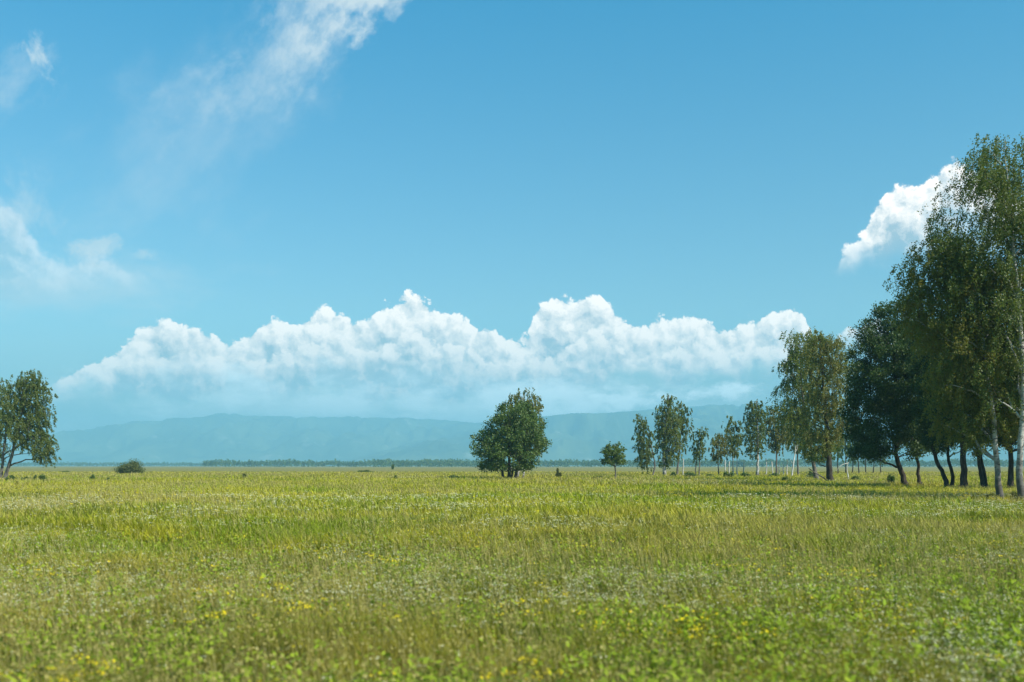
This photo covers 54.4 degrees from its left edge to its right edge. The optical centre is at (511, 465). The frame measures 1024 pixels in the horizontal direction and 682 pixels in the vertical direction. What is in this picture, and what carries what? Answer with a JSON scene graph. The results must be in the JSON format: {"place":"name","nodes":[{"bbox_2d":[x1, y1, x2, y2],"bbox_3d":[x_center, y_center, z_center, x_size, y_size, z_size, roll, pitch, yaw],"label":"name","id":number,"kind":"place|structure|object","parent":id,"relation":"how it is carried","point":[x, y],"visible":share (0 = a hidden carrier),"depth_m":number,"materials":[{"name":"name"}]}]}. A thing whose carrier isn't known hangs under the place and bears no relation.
{"place":"outdoors","nodes":[
{"label":"outdoors","id":0,"kind":"place"},
{"bbox_2d":[0,413,486,465],"bbox_3d":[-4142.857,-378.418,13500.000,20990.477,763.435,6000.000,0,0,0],"label":"hills","id":1,"kind":"structure","parent":0,"point":[231,437],"depth_m":11772.42,"materials":[{"name":"blue"}]},
{"bbox_2d":[0,466,1023,681],"bbox_3d":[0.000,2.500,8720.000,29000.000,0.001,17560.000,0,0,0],"label":"ground","id":2,"kind":"structure","parent":0,"point":[402,469],"depth_m":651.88,"materials":[{"name":"green plant"}]},
{"bbox_2d":[0,378,16,464],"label":"birch tree","id":3,"kind":"object","parent":2,"relation":"on","point":[1,429],"visible":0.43,"depth_m":181.78,"materials":[{"name":"green plant"}]},
{"bbox_2d":[4,475,15,480],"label":"weed clump","id":4,"kind":"object","parent":2,"relation":"on","point":[11,477],"visible":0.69,"depth_m":154.21,"materials":[{"name":"green plant"}]},
{"bbox_2d":[0,369,61,477],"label":"birch tree","id":5,"kind":"object","parent":2,"relation":"on","point":[25,391],"visible":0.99,"depth_m":168.58,"materials":[{"name":"green plant"}]},
{"bbox_2d":[38,474,47,480],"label":"weed clump","id":6,"kind":"object","parent":2,"relation":"on","point":[42,476],"visible":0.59,"depth_m":149.77,"materials":[{"name":"green plant"}]},
{"bbox_2d":[112,458,147,473],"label":"rounded bush","id":7,"kind":"object","parent":2,"relation":"on","point":[130,466],"visible":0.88,"depth_m":298.93,"materials":[{"name":"green plant"}]},
{"bbox_2d":[17,475,981,499],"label":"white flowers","id":8,"kind":"object","parent":2,"relation":"on","point":[456,478],"visible":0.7,"depth_m":95.69,"materials":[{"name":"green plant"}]},
{"bbox_2d":[0,471,1016,494],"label":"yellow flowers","id":9,"kind":"object","parent":2,"relation":"on","point":[350,481],"visible":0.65,"depth_m":113.85,"materials":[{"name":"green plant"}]},
{"bbox_2d":[469,400,552,478],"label":"oak tree","id":10,"kind":"object","parent":2,"relation":"on","point":[494,442],"visible":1,"depth_m":178.92,"materials":[{"name":"green plant"}]},
{"bbox_2d":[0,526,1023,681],"bbox_3d":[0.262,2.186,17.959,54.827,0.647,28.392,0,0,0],"label":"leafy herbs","id":11,"kind":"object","parent":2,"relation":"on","point":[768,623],"visible":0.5,"depth_m":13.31,"materials":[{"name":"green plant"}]},
{"bbox_2d":[0,492,1023,681],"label":"white wildflowers","id":12,"kind":"object","parent":2,"relation":"on","point":[66,601],"visible":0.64,"depth_m":19.34,"materials":[{"name":"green plant"}]},
{"bbox_2d":[0,487,1023,681],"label":"yellow wildflowers","id":13,"kind":"object","parent":2,"relation":"on","point":[523,600],"visible":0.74,"depth_m":15.43,"materials":[{"name":"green plant"}]},
{"bbox_2d":[4,457,1023,466],"bbox_3d":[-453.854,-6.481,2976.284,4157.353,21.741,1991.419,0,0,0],"label":"wood","id":14,"kind":"object","parent":2,"relation":"on","point":[463,463],"visible":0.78,"depth_m":2142.51,"materials":[{"name":"green plant"}]},
{"bbox_2d":[499,387,545,477],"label":"birch tree","id":15,"kind":"object","parent":2,"relation":"on","point":[533,396],"visible":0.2,"depth_m":188.38,"materials":[{"name":"green plant"}]},
{"bbox_2d":[555,468,561,476],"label":"bush","id":16,"kind":"object","parent":2,"relation":"on","point":[557,474],"visible":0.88,"depth_m":199.73,"materials":[{"name":"green plant"}]},
{"bbox_2d":[599,441,627,477],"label":"young tree","id":17,"kind":"object","parent":2,"relation":"on","point":[615,451],"visible":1,"depth_m":180.29,"materials":[{"name":"green plant"}]},
{"bbox_2d":[631,414,657,474],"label":"birch tree","id":18,"kind":"object","parent":2,"relation":"on","point":[646,455],"visible":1,"depth_m":227.53,"materials":[{"name":"green plant"}]},
{"bbox_2d":[652,394,685,474],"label":"birch tree","id":19,"kind":"object","parent":2,"relation":"on","point":[668,431],"visible":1,"depth_m":237.18,"materials":[{"name":"green plant"}]},
{"bbox_2d":[675,400,693,474],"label":"birch tree","id":20,"kind":"object","parent":2,"relation":"on","point":[686,422],"visible":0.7,"depth_m":244.61,"materials":[{"name":"green plant"}]},
{"bbox_2d":[683,471,697,476],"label":"bush","id":21,"kind":"object","parent":2,"relation":"on","point":[689,473],"visible":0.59,"depth_m":201.98,"materials":[{"name":"green plant"}]},
{"bbox_2d":[688,426,708,475],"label":"birch tree","id":22,"kind":"object","parent":2,"relation":"on","point":[696,453],"visible":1,"depth_m":227.81,"materials":[{"name":"green plant"}]},
{"bbox_2d":[708,432,730,474],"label":"birch tree","id":23,"kind":"object","parent":2,"relation":"on","point":[720,453],"visible":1,"depth_m":249.27,"materials":[{"name":"green plant"}]},
{"bbox_2d":[723,470,734,476],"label":"bush","id":24,"kind":"object","parent":2,"relation":"on","point":[727,474],"visible":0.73,"depth_m":201.81,"materials":[{"name":"green plant"}]},
{"bbox_2d":[719,415,745,467],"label":"birch tree","id":25,"kind":"object","parent":2,"relation":"on","point":[735,441],"visible":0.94,"depth_m":251.53,"materials":[{"name":"green plant"}]},
{"bbox_2d":[740,472,750,476],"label":"bush","id":26,"kind":"object","parent":2,"relation":"on","point":[744,474],"visible":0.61,"depth_m":209.58,"materials":[{"name":"green plant"}]},
{"bbox_2d":[742,399,768,475],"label":"birch tree","id":27,"kind":"object","parent":2,"relation":"on","point":[755,419],"visible":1,"depth_m":227.49,"materials":[{"name":"green plant"}]},
{"bbox_2d":[761,403,795,472],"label":"birch tree","id":28,"kind":"object","parent":2,"relation":"on","point":[778,438],"visible":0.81,"depth_m":239.27,"materials":[{"name":"green plant"}]},
{"bbox_2d":[790,445,797,475],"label":"dead tree","id":29,"kind":"object","parent":2,"relation":"on","point":[793,461],"visible":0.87,"depth_m":224.97,"materials":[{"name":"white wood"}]},
{"bbox_2d":[765,328,824,479],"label":"birch tree","id":30,"kind":"object","parent":2,"relation":"on","point":[795,357],"visible":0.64,"depth_m":165.57,"materials":[{"name":"green plant"}]},
{"bbox_2d":[780,407,813,474],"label":"birch tree","id":31,"kind":"object","parent":2,"relation":"on","point":[793,446],"visible":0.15,"depth_m":245.71,"materials":[{"name":"green plant"}]},
{"bbox_2d":[806,470,812,476],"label":"weed clump","id":32,"kind":"object","parent":2,"relation":"on","point":[809,474],"visible":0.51,"depth_m":194.03,"materials":[{"name":"green plant"}]},
{"bbox_2d":[795,433,843,478],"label":"tree","id":33,"kind":"object","parent":2,"relation":"on","point":[815,459],"visible":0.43,"depth_m":157.38,"materials":[{"name":"green plant"}]},
{"bbox_2d":[795,326,858,480],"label":"birch tree","id":34,"kind":"object","parent":2,"relation":"on","point":[826,346],"visible":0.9,"depth_m":149.00,"materials":[{"name":"green plant"}]},
{"bbox_2d":[833,425,846,472],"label":"grove tree","id":35,"kind":"object","parent":2,"relation":"on","point":[839,453],"visible":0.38,"depth_m":299.71,"materials":[{"name":"green plant"}]},
{"bbox_2d":[839,420,852,472],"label":"grove tree","id":36,"kind":"object","parent":2,"relation":"on","point":[848,443],"visible":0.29,"depth_m":302.87,"materials":[{"name":"green plant"}]},
{"bbox_2d":[846,439,857,471],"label":"grove tree","id":37,"kind":"object","parent":2,"relation":"on","point":[850,459],"visible":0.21,"depth_m":305.68,"materials":[{"name":"green plant"}]},
{"bbox_2d":[860,433,870,471],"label":"grove tree","id":38,"kind":"object","parent":2,"relation":"on","point":[864,462],"visible":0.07,"depth_m":311.90,"materials":[{"name":"green plant"}]},
{"bbox_2d":[831,296,928,486],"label":"oak tree","id":39,"kind":"object","parent":2,"relation":"on","point":[871,375],"visible":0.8,"depth_m":113.29,"materials":[{"name":"green plant"}]},
{"bbox_2d":[877,436,887,472],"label":"grove tree","id":40,"kind":"object","parent":2,"relation":"on","point":[885,442],"visible":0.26,"depth_m":317.28,"materials":[{"name":"green plant"}]},
{"bbox_2d":[887,473,895,482],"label":"weed clump","id":41,"kind":"object","parent":2,"relation":"on","point":[891,478],"visible":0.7,"depth_m":134.35,"materials":[{"name":"green plant"}]},
{"bbox_2d":[885,306,940,484],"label":"oak tree","id":42,"kind":"object","parent":2,"relation":"on","point":[918,468],"visible":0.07,"depth_m":115.53,"materials":[{"name":"green plant"}]},
{"bbox_2d":[900,321,967,486],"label":"oak tree","id":43,"kind":"object","parent":2,"relation":"on","point":[926,440],"visible":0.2,"depth_m":103.83,"materials":[{"name":"green plant"}]},
{"bbox_2d":[929,338,967,486],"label":"oak tree","id":44,"kind":"object","parent":2,"relation":"on","point":[952,481],"visible":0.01,"depth_m":105.89,"materials":[{"name":"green plant"}]},
{"bbox_2d":[882,224,1019,498],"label":"birch tree","id":45,"kind":"object","parent":2,"relation":"on","point":[930,331],"visible":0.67,"depth_m":69.12,"materials":[{"name":"green plant"}]},
{"bbox_2d":[926,316,1009,488],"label":"oak tree","id":46,"kind":"object","parent":2,"relation":"on","point":[963,475],"visible":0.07,"depth_m":99.77,"materials":[{"name":"green plant"}]},
{"bbox_2d":[917,132,1023,498],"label":"birch tree","id":47,"kind":"object","parent":2,"relation":"on","point":[1011,225],"visible":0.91,"depth_m":67.07,"materials":[{"name":"green plant"}]},
{"bbox_2d":[949,334,1013,487],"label":"oak tree","id":48,"kind":"object","parent":2,"relation":"on","point":[982,473],"visible":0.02,"depth_m":101.86,"materials":[{"name":"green plant"}]},
{"bbox_2d":[985,325,1020,488],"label":"oak tree","id":49,"kind":"object","parent":2,"relation":"on","point":[1010,480],"visible":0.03,"depth_m":98.79,"materials":[{"name":"green plant"}]},
{"bbox_2d":[1000,182,1023,445],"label":"birch tree","id":50,"kind":"object","parent":2,"relation":"on","point":[1018,262],"visible":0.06,"depth_m":70.53,"materials":[{"name":"green plant"}]},
{"bbox_2d":[1009,490,1016,500],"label":"weed clump","id":51,"kind":"object","parent":2,"relation":"on","point":[1013,493],"visible":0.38,"depth_m":68.13,"materials":[{"name":"green plant"}]},
{"bbox_2d":[0,0,1023,437],"label":"sky","id":52,"kind":"structure","parent":0,"point":[416,209],"materials":[{"name":"blue"}]},
{"bbox_2d":[305,404,1023,465],"bbox_3d":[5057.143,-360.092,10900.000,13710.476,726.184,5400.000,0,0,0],"label":"nearer hills","id":53,"kind":"structure","parent":0,"point":[583,436],"depth_m":9325.44,"materials":[{"name":"blue"}]}
]}

